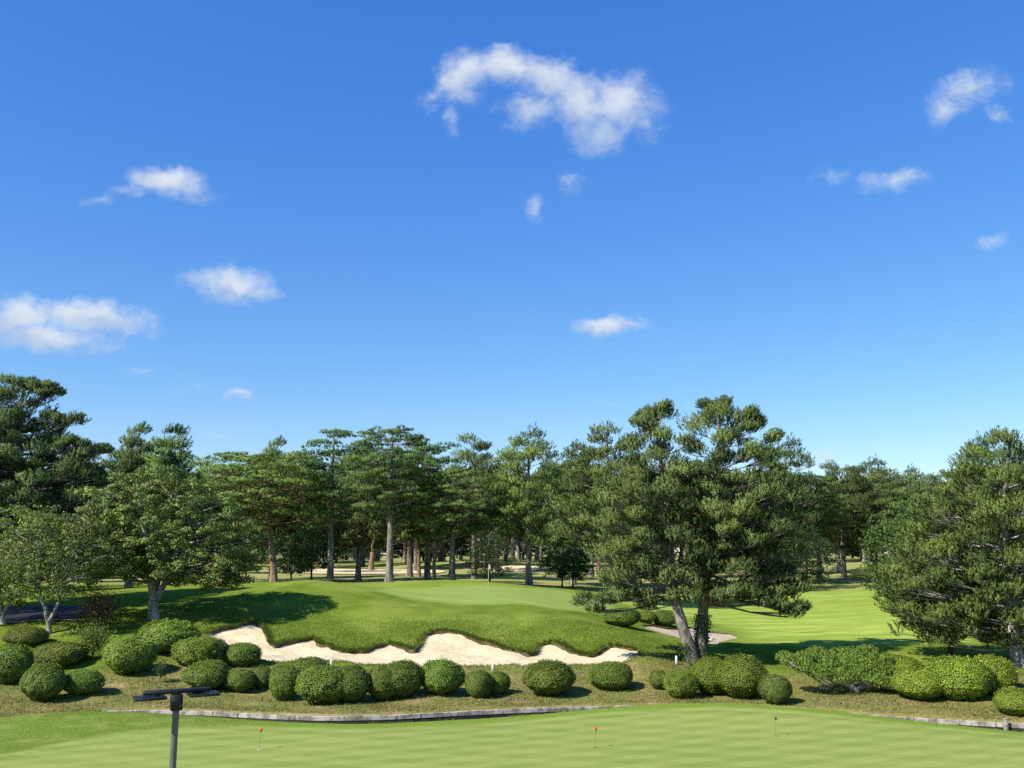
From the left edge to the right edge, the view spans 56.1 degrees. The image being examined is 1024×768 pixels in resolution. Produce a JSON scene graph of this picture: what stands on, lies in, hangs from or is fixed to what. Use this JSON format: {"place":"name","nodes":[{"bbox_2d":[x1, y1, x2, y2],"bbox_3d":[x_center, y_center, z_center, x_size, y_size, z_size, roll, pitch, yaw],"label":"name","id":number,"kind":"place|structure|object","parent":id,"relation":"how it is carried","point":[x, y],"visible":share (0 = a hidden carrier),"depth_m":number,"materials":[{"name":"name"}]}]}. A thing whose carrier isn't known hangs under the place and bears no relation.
{"place":"outdoors","nodes":[
{"label":"outdoors","id":0,"kind":"place"},
{"bbox_2d":[4,605,116,621],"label":"cart path","id":1,"kind":"structure","parent":0,"point":[14,613],"depth_m":56.97,"materials":[{"name":"grey asphalt"}]},
{"bbox_2d":[115,600,725,659],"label":"rough grass","id":2,"kind":"structure","parent":0,"point":[657,649],"depth_m":51.95,"materials":[{"name":"green plant"}]},
{"bbox_2d":[0,703,1023,767],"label":"putting green","id":3,"kind":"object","parent":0,"point":[703,735],"visible":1,"depth_m":31.08,"materials":[{"name":"plant"}]},
{"bbox_2d":[132,687,220,767],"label":"lamp post","id":4,"kind":"object","parent":3,"relation":"on","point":[176,701],"visible":1,"depth_m":10.49,"materials":[{"name":"black metal"}]},
{"bbox_2d":[2,701,1015,730],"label":"edge grass","id":5,"kind":"structure","parent":3,"relation":"on","point":[459,719],"depth_m":35.55,"materials":[{"name":"green plant"}]},
{"bbox_2d":[0,554,1023,722],"bbox_3d":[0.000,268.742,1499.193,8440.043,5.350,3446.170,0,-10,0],"label":"ground","id":6,"kind":"structure","parent":0,"point":[844,612],"depth_m":54.68,"materials":[{"name":"green plant"}]},
{"bbox_2d":[0,642,34,683],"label":"clipped shrub","id":7,"kind":"object","parent":6,"relation":"on","point":[17,661],"visible":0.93,"depth_m":41.32,"materials":[{"name":"green plant"}]},
{"bbox_2d":[1,625,49,645],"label":"clipped shrub","id":8,"kind":"object","parent":6,"relation":"on","point":[28,635],"visible":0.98,"depth_m":47.31,"materials":[{"name":"green plant"}]},
{"bbox_2d":[0,502,58,623],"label":"cherry tree","id":9,"kind":"object","parent":6,"relation":"on","point":[19,512],"visible":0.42,"depth_m":52.68,"materials":[{"name":"green plant"}]},
{"bbox_2d":[18,661,68,701],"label":"clipped shrub","id":10,"kind":"object","parent":6,"relation":"on","point":[41,681],"visible":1,"depth_m":37.82,"materials":[{"name":"green plant"}]},
{"bbox_2d":[0,372,118,585],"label":"pine tree","id":11,"kind":"object","parent":6,"relation":"on","point":[28,484],"visible":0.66,"depth_m":59.34,"materials":[{"name":"green plant"}]},
{"bbox_2d":[32,640,89,666],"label":"clipped shrub","id":12,"kind":"object","parent":6,"relation":"on","point":[62,653],"visible":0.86,"depth_m":44.01,"materials":[{"name":"green plant"}]},
{"bbox_2d":[0,504,126,633],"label":"cherry tree","id":13,"kind":"object","parent":6,"relation":"on","point":[28,557],"visible":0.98,"depth_m":50.21,"materials":[{"name":"green plant"}]},
{"bbox_2d":[63,669,106,695],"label":"clipped shrub","id":14,"kind":"object","parent":6,"relation":"on","point":[83,682],"visible":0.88,"depth_m":38.90,"materials":[{"name":"green plant"}]},
{"bbox_2d":[65,617,116,658],"bbox_3d":[-19.969,12.156,46.092,2.340,2.079,2.553,0,-10,0],"label":"bush","id":15,"kind":"object","parent":6,"relation":"on","point":[96,640],"visible":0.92,"depth_m":45.60,"materials":[{"name":"green plant"}]},
{"bbox_2d":[65,577,128,629],"bbox_3d":[-21.873,11.714,51.136,3.795,2.862,3.324,0,-10,0],"label":"bush","id":16,"kind":"object","parent":6,"relation":"on","point":[96,611],"visible":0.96,"depth_m":51.00,"materials":[{"name":"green plant"}]},
{"bbox_2d":[101,634,158,675],"bbox_3d":[-17.192,12.184,43.173,2.422,1.862,2.664,8,-13,-37],"label":"clipped shrub","id":17,"kind":"object","parent":6,"relation":"on","point":[123,655],"visible":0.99,"depth_m":42.39,"materials":[{"name":"green plant"}]},
{"bbox_2d":[95,421,167,587],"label":"pine tree","id":18,"kind":"object","parent":6,"relation":"on","point":[122,463],"visible":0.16,"depth_m":82.88,"materials":[{"name":"green plant"}]},
{"bbox_2d":[151,656,168,681],"bbox_3d":[-15.287,12.419,41.752,0.664,1.163,0.792,9,-13,-41],"label":"sapling","id":19,"kind":"object","parent":6,"relation":"on","point":[160,670],"visible":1,"depth_m":41.69,"materials":[{"name":"green plant"}]},
{"bbox_2d":[60,461,264,619],"bbox_3d":[-19.906,8.870,55.094,11.728,9.178,8.824,0,-10,0],"label":"cherry tree","id":20,"kind":"object","parent":6,"relation":"on","point":[134,538],"visible":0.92,"depth_m":53.85,"materials":[{"name":"green plant"}]},
{"bbox_2d":[136,617,201,653],"bbox_3d":[-16.792,12.376,47.079,3.018,1.797,2.924,10,-14,-44],"label":"clipped shrub","id":21,"kind":"object","parent":6,"relation":"on","point":[163,635],"visible":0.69,"depth_m":46.20,"materials":[{"name":"green plant"}]},
{"bbox_2d":[128,422,215,584],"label":"pine tree","id":22,"kind":"object","parent":6,"relation":"on","point":[168,445],"visible":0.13,"depth_m":81.56,"materials":[{"name":"green plant"}]},
{"bbox_2d":[169,636,228,666],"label":"clipped shrub","id":23,"kind":"object","parent":6,"relation":"on","point":[189,651],"visible":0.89,"depth_m":43.97,"materials":[{"name":"green plant"}]},
{"bbox_2d":[180,658,231,689],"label":"clipped shrub","id":24,"kind":"object","parent":6,"relation":"on","point":[211,674],"visible":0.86,"depth_m":40.33,"materials":[{"name":"green plant"}]},
{"bbox_2d":[221,668,256,691],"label":"clipped shrub","id":25,"kind":"object","parent":6,"relation":"on","point":[237,680],"visible":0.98,"depth_m":40.57,"materials":[{"name":"green plant"}]},
{"bbox_2d":[223,642,261,666],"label":"clipped shrub","id":26,"kind":"object","parent":6,"relation":"on","point":[239,654],"visible":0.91,"depth_m":44.55,"materials":[{"name":"green plant"}]},
{"bbox_2d":[187,451,308,581],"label":"pine tree","id":27,"kind":"object","parent":6,"relation":"on","point":[207,462],"visible":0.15,"depth_m":106.13,"materials":[{"name":"green plant"}]},
{"bbox_2d":[231,532,268,575],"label":"broadleaf tree","id":28,"kind":"object","parent":6,"relation":"on","point":[262,561],"visible":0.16,"depth_m":116.17,"materials":[{"name":"green plant"}]},
{"bbox_2d":[253,665,271,688],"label":"clipped shrub","id":29,"kind":"object","parent":6,"relation":"on","point":[262,675],"visible":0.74,"depth_m":41.31,"materials":[{"name":"green plant"}]},
{"bbox_2d":[196,451,347,581],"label":"pine tree","id":30,"kind":"object","parent":6,"relation":"on","point":[254,476],"visible":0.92,"depth_m":94.17,"materials":[{"name":"green plant"}]},
{"bbox_2d":[239,435,313,578],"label":"pine tree","id":31,"kind":"object","parent":6,"relation":"on","point":[256,529],"visible":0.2,"depth_m":120.16,"materials":[{"name":"green plant"}]},
{"bbox_2d":[268,663,301,700],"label":"clipped shrub","id":32,"kind":"object","parent":6,"relation":"on","point":[282,679],"visible":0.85,"depth_m":39.16,"materials":[{"name":"green plant"}]},
{"bbox_2d":[263,529,322,580],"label":"broadleaf tree","id":33,"kind":"object","parent":6,"relation":"on","point":[296,551],"visible":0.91,"depth_m":101.93,"materials":[{"name":"green plant"}]},
{"bbox_2d":[287,656,329,670],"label":"clipped shrub","id":34,"kind":"object","parent":6,"relation":"on","point":[303,663],"visible":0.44,"depth_m":42.81,"materials":[{"name":"green plant"}]},
{"bbox_2d":[274,523,346,579],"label":"broadleaf tree","id":35,"kind":"object","parent":6,"relation":"on","point":[316,535],"visible":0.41,"depth_m":109.86,"materials":[{"name":"green plant"}]},
{"bbox_2d":[293,663,346,704],"bbox_3d":[-7.468,12.137,38.761,2.747,1.643,2.445,3,-10,-14],"label":"clipped shrub","id":36,"kind":"object","parent":6,"relation":"on","point":[318,685],"visible":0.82,"depth_m":37.99,"materials":[{"name":"green plant"}]},
{"bbox_2d":[288,427,374,581],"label":"pine tree","id":37,"kind":"object","parent":6,"relation":"on","point":[327,480],"visible":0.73,"depth_m":97.11,"materials":[{"name":"green plant"}]},
{"bbox_2d":[340,663,371,703],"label":"clipped shrub","id":38,"kind":"object","parent":6,"relation":"on","point":[357,684],"visible":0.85,"depth_m":38.34,"materials":[{"name":"green plant"}]},
{"bbox_2d":[311,446,407,580],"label":"pine tree","id":39,"kind":"object","parent":6,"relation":"on","point":[361,532],"visible":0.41,"depth_m":113.04,"materials":[{"name":"green plant"}]},
{"bbox_2d":[337,536,386,559],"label":"broadleaf tree","id":40,"kind":"object","parent":6,"relation":"on","point":[351,554],"visible":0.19,"depth_m":227.02,"materials":[{"name":"green plant"}]},
{"bbox_2d":[327,475,397,566],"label":"pine tree","id":41,"kind":"object","parent":6,"relation":"on","point":[363,556],"visible":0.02,"depth_m":180.29,"materials":[{"name":"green plant"}]},
{"bbox_2d":[303,569,444,573],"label":"sand bunker","id":42,"kind":"object","parent":6,"relation":"on","point":[363,571],"visible":0.62,"depth_m":145.11},
{"bbox_2d":[368,664,394,700],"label":"clipped shrub","id":43,"kind":"object","parent":6,"relation":"on","point":[381,686],"visible":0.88,"depth_m":38.84,"materials":[{"name":"green plant"}]},
{"bbox_2d":[337,425,447,581],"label":"pine tree","id":44,"kind":"object","parent":6,"relation":"on","point":[389,492],"visible":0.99,"depth_m":90.74,"materials":[{"name":"green plant"}]},
{"bbox_2d":[385,658,425,698],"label":"clipped shrub","id":45,"kind":"object","parent":6,"relation":"on","point":[408,676],"visible":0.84,"depth_m":39.26,"materials":[{"name":"green plant"}]},
{"bbox_2d":[368,435,444,576],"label":"pine tree","id":46,"kind":"object","parent":6,"relation":"on","point":[409,536],"visible":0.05,"depth_m":125.71,"materials":[{"name":"green plant"}]},
{"bbox_2d":[394,480,423,570],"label":"pine tree","id":47,"kind":"object","parent":6,"relation":"on","point":[400,540],"visible":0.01,"depth_m":148.87,"materials":[{"name":"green plant"}]},
{"bbox_2d":[397,491,439,576],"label":"pine tree","id":48,"kind":"object","parent":6,"relation":"on","point":[409,529],"visible":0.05,"depth_m":125.44,"materials":[{"name":"green plant"}]},
{"bbox_2d":[203,619,637,655],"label":"lip grass","id":49,"kind":"structure","parent":6,"relation":"on","point":[264,627],"depth_m":49.91,"materials":[{"name":"green plant"}]},
{"bbox_2d":[210,622,637,665],"bbox_3d":[-5.140,13.158,48.321,22.600,1.512,7.322,-2,-10,12],"label":"sand bunker","id":50,"kind":"object","parent":6,"relation":"on","point":[460,649],"visible":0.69,"depth_m":48.73,"materials":[{"name":"sand"}]},
{"bbox_2d":[203,633,646,668],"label":"edge grass","id":51,"kind":"structure","parent":6,"relation":"on","point":[471,665],"depth_m":45.64,"materials":[{"name":"green plant"}]},
{"bbox_2d":[386,436,466,578],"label":"pine tree","id":52,"kind":"object","parent":6,"relation":"on","point":[434,464],"visible":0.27,"depth_m":118.15,"materials":[{"name":"green plant"}]},
{"bbox_2d":[409,471,457,579],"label":"pine tree","id":53,"kind":"object","parent":6,"relation":"on","point":[445,536],"visible":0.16,"depth_m":115.98,"materials":[{"name":"green plant"}]},
{"bbox_2d":[421,658,465,694],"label":"clipped shrub","id":54,"kind":"object","parent":6,"relation":"on","point":[443,676],"visible":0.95,"depth_m":39.66,"materials":[{"name":"green plant"}]},
{"bbox_2d":[420,533,470,560],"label":"broadleaf tree","id":55,"kind":"object","parent":6,"relation":"on","point":[462,551],"visible":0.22,"depth_m":217.57,"materials":[{"name":"green plant"}]},
{"bbox_2d":[397,469,512,579],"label":"pine tree","id":56,"kind":"object","parent":6,"relation":"on","point":[466,511],"visible":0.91,"depth_m":93.01,"materials":[{"name":"green plant"}]},
{"bbox_2d":[442,431,506,578],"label":"pine tree","id":57,"kind":"object","parent":6,"relation":"on","point":[462,454],"visible":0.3,"depth_m":116.64,"materials":[{"name":"green plant"}]},
{"bbox_2d":[465,669,493,697],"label":"clipped shrub","id":58,"kind":"object","parent":6,"relation":"on","point":[479,683],"visible":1,"depth_m":39.54,"materials":[{"name":"green plant"}]},
{"bbox_2d":[461,531,518,581],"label":"broadleaf tree","id":59,"kind":"object","parent":6,"relation":"on","point":[488,550],"visible":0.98,"depth_m":105.70,"materials":[{"name":"green plant"}]},
{"bbox_2d":[361,585,619,614],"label":"golf green","id":60,"kind":"object","parent":6,"relation":"on","point":[499,595],"visible":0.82,"depth_m":67.11,"materials":[{"name":"green plant"}]},
{"bbox_2d":[489,670,510,694],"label":"clipped shrub","id":61,"kind":"object","parent":6,"relation":"on","point":[502,682],"visible":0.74,"depth_m":40.35,"materials":[{"name":"green plant"}]},
{"bbox_2d":[479,456,524,572],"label":"pine tree","id":62,"kind":"object","parent":6,"relation":"on","point":[502,466],"visible":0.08,"depth_m":139.79,"materials":[{"name":"green plant"}]},
{"bbox_2d":[0,650,1023,718],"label":"bank grass","id":63,"kind":"structure","parent":6,"relation":"on","point":[865,695],"depth_m":39.08,"materials":[{"name":"green plant"}]},
{"bbox_2d":[480,422,568,585],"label":"pine tree","id":64,"kind":"object","parent":6,"relation":"on","point":[534,518],"visible":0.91,"depth_m":95.21,"materials":[{"name":"green plant"}]},
{"bbox_2d":[522,658,576,696],"bbox_3d":[1.589,12.408,40.433,2.360,1.638,2.274,-4,-11,23],"label":"clipped shrub","id":65,"kind":"object","parent":6,"relation":"on","point":[547,677],"visible":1,"depth_m":39.79,"materials":[{"name":"green plant"}]},
{"bbox_2d":[535,539,587,586],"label":"broadleaf tree","id":66,"kind":"object","parent":6,"relation":"on","point":[551,556],"visible":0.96,"depth_m":101.59,"materials":[{"name":"green plant"}]},
{"bbox_2d":[522,449,605,584],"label":"pine tree","id":67,"kind":"object","parent":6,"relation":"on","point":[550,542],"visible":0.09,"depth_m":109.90,"materials":[{"name":"green plant"}]},
{"bbox_2d":[110,705,1023,727],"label":"concrete kerb","id":68,"kind":"structure","parent":6,"relation":"on","point":[478,712],"depth_m":36.43,"materials":[{"name":"grey concrete"}]},
{"bbox_2d":[551,541,602,586],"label":"broadleaf tree","id":69,"kind":"object","parent":6,"relation":"on","point":[587,570],"visible":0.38,"depth_m":103.47,"materials":[{"name":"green plant"}]},
{"bbox_2d":[191,712,1023,731],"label":"drainage channel","id":70,"kind":"object","parent":6,"relation":"on","point":[471,717],"visible":0.16,"depth_m":36.34,"materials":[{"name":"grey concrete"}]},
{"bbox_2d":[543,419,675,594],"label":"pine tree","id":71,"kind":"object","parent":6,"relation":"on","point":[581,495],"visible":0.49,"depth_m":82.37,"materials":[{"name":"green plant"}]},
{"bbox_2d":[588,661,633,691],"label":"clipped shrub","id":72,"kind":"object","parent":6,"relation":"on","point":[615,676],"visible":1,"depth_m":41.00,"materials":[{"name":"green plant"}]},
{"bbox_2d":[602,607,641,626],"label":"clipped shrub","id":73,"kind":"object","parent":6,"relation":"on","point":[626,618],"visible":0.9,"depth_m":54.62,"materials":[{"name":"green plant"}]},
{"bbox_2d":[640,610,655,623],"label":"clipped shrub","id":74,"kind":"object","parent":6,"relation":"on","point":[648,617],"visible":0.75,"depth_m":60.32,"materials":[{"name":"green plant"}]},
{"bbox_2d":[649,669,664,688],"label":"clipped shrub","id":75,"kind":"object","parent":6,"relation":"on","point":[655,678],"visible":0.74,"depth_m":41.30,"materials":[{"name":"green plant"}]},
{"bbox_2d":[654,609,675,625],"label":"clipped shrub","id":76,"kind":"object","parent":6,"relation":"on","point":[664,617],"visible":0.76,"depth_m":60.64,"materials":[{"name":"green plant"}]},
{"bbox_2d":[661,669,698,698],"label":"clipped shrub","id":77,"kind":"object","parent":6,"relation":"on","point":[679,684],"visible":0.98,"depth_m":39.50,"materials":[{"name":"green plant"}]},
{"bbox_2d":[642,625,736,643],"bbox_3d":[10.539,15.032,57.955,5.707,0.790,10.243,-4,-11,23],"label":"sand bunker","id":78,"kind":"object","parent":6,"relation":"on","point":[718,637],"visible":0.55,"depth_m":59.25,"materials":[{"name":"sand"}]},
{"bbox_2d":[569,394,817,667],"bbox_3d":[8.842,7.197,47.411,12.256,13.758,6.122,0,-10,0],"label":"pine tree","id":79,"kind":"object","parent":6,"relation":"on","point":[758,526],"visible":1,"depth_m":46.45,"materials":[{"name":"green plant"}]},
{"bbox_2d":[689,655,726,694],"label":"clipped shrub","id":80,"kind":"object","parent":6,"relation":"on","point":[703,669],"visible":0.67,"depth_m":40.49,"materials":[{"name":"green plant"}]},
{"bbox_2d":[713,653,769,698],"bbox_3d":[9.577,12.254,40.154,2.404,1.933,2.316,4,-11,-21],"label":"clipped shrub","id":81,"kind":"object","parent":6,"relation":"on","point":[738,676],"visible":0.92,"depth_m":39.48,"materials":[{"name":"green plant"}]},
{"bbox_2d":[757,673,792,704],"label":"clipped shrub","id":82,"kind":"object","parent":6,"relation":"on","point":[774,689],"visible":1,"depth_m":38.16,"materials":[{"name":"green plant"}]},
{"bbox_2d":[748,531,811,586],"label":"broadleaf tree","id":83,"kind":"object","parent":6,"relation":"on","point":[794,561],"visible":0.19,"depth_m":109.14,"materials":[{"name":"green plant"}]},
{"bbox_2d":[754,432,828,585],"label":"pine tree","id":84,"kind":"object","parent":6,"relation":"on","point":[814,515],"visible":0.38,"depth_m":122.08,"materials":[{"name":"green plant"}]},
{"bbox_2d":[780,526,840,584],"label":"broadleaf tree","id":85,"kind":"object","parent":6,"relation":"on","point":[814,556],"visible":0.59,"depth_m":114.90,"materials":[{"name":"green plant"}]},
{"bbox_2d":[791,471,858,581],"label":"pine tree","id":86,"kind":"object","parent":6,"relation":"on","point":[831,498],"visible":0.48,"depth_m":127.41,"materials":[{"name":"green plant"}]},
{"bbox_2d":[806,475,861,571],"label":"pine tree","id":87,"kind":"object","parent":6,"relation":"on","point":[838,562],"visible":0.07,"depth_m":159.84,"materials":[{"name":"green plant"}]},
{"bbox_2d":[775,644,903,692],"bbox_3d":[14.768,12.016,40.295,7.384,2.110,2.875,0,-10,0],"label":"creeping pine","id":88,"kind":"object","parent":6,"relation":"on","point":[878,678],"visible":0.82,"depth_m":40.02,"materials":[{"name":"green plant"}]},
{"bbox_2d":[809,459,882,577],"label":"pine tree","id":89,"kind":"object","parent":6,"relation":"on","point":[851,536],"visible":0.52,"depth_m":135.34,"materials":[{"name":"green plant"}]},
{"bbox_2d":[834,454,905,577],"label":"pine tree","id":90,"kind":"object","parent":6,"relation":"on","point":[874,477],"visible":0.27,"depth_m":138.48,"materials":[{"name":"green plant"}]},
{"bbox_2d":[867,652,924,675],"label":"clipped shrub","id":91,"kind":"object","parent":6,"relation":"on","point":[903,662],"visible":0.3,"depth_m":40.62,"materials":[{"name":"green plant"}]},
{"bbox_2d":[881,463,926,535],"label":"pine tree","id":92,"kind":"object","parent":6,"relation":"on","point":[907,471],"visible":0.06,"depth_m":164.38,"materials":[{"name":"green plant"}]},
{"bbox_2d":[856,499,952,601],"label":"broadleaf tree","id":93,"kind":"object","parent":6,"relation":"on","point":[870,541],"visible":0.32,"depth_m":83.06,"materials":[{"name":"green plant"}]},
{"bbox_2d":[877,471,932,541],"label":"pine tree","id":94,"kind":"object","parent":6,"relation":"on","point":[896,482],"visible":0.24,"depth_m":134.73,"materials":[{"name":"green plant"}]},
{"bbox_2d":[890,666,942,700],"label":"clipped shrub","id":95,"kind":"object","parent":6,"relation":"on","point":[919,683],"visible":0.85,"depth_m":37.95,"materials":[{"name":"green plant"}]},
{"bbox_2d":[897,469,970,542],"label":"pine tree","id":96,"kind":"object","parent":6,"relation":"on","point":[928,484],"visible":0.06,"depth_m":126.92,"materials":[{"name":"green plant"}]},
{"bbox_2d":[861,524,1014,657],"bbox_3d":[20.564,9.890,46.407,7.309,6.685,5.989,0,-10,0],"label":"pine tree","id":97,"kind":"object","parent":6,"relation":"on","point":[910,625],"visible":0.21,"depth_m":46.01,"materials":[{"name":"green plant"}]},
{"bbox_2d":[878,425,1023,667],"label":"pine tree","id":98,"kind":"object","parent":6,"relation":"on","point":[986,508],"visible":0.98,"depth_m":43.03,"materials":[{"name":"green plant"}]},
{"bbox_2d":[928,654,994,700],"bbox_3d":[17.827,11.734,38.170,2.495,1.918,2.348,-8,-13,38],"label":"clipped shrub","id":99,"kind":"object","parent":6,"relation":"on","point":[963,678],"visible":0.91,"depth_m":37.49,"materials":[{"name":"green plant"}]},
{"bbox_2d":[940,431,1023,561],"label":"pine tree","id":100,"kind":"object","parent":6,"relation":"on","point":[990,455],"visible":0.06,"depth_m":71.34,"materials":[{"name":"green plant"}]},
{"bbox_2d":[972,653,1020,693],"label":"clipped shrub","id":101,"kind":"object","parent":6,"relation":"on","point":[1005,672],"visible":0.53,"depth_m":38.14,"materials":[{"name":"green plant"}]},
{"bbox_2d":[992,686,1023,716],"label":"clipped shrub","id":102,"kind":"object","parent":6,"relation":"on","point":[1009,701],"visible":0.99,"depth_m":35.15,"materials":[{"name":"green plant"}]},
{"bbox_2d":[0,653,1023,719],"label":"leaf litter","id":103,"kind":"object","parent":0,"point":[505,697],"visible":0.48,"depth_m":38.62,"materials":[{"name":"brown plant"}]},
{"bbox_2d":[0,0,1023,553],"label":"sky","id":104,"kind":"structure","parent":0,"point":[244,225],"materials":[{"name":"blue"}]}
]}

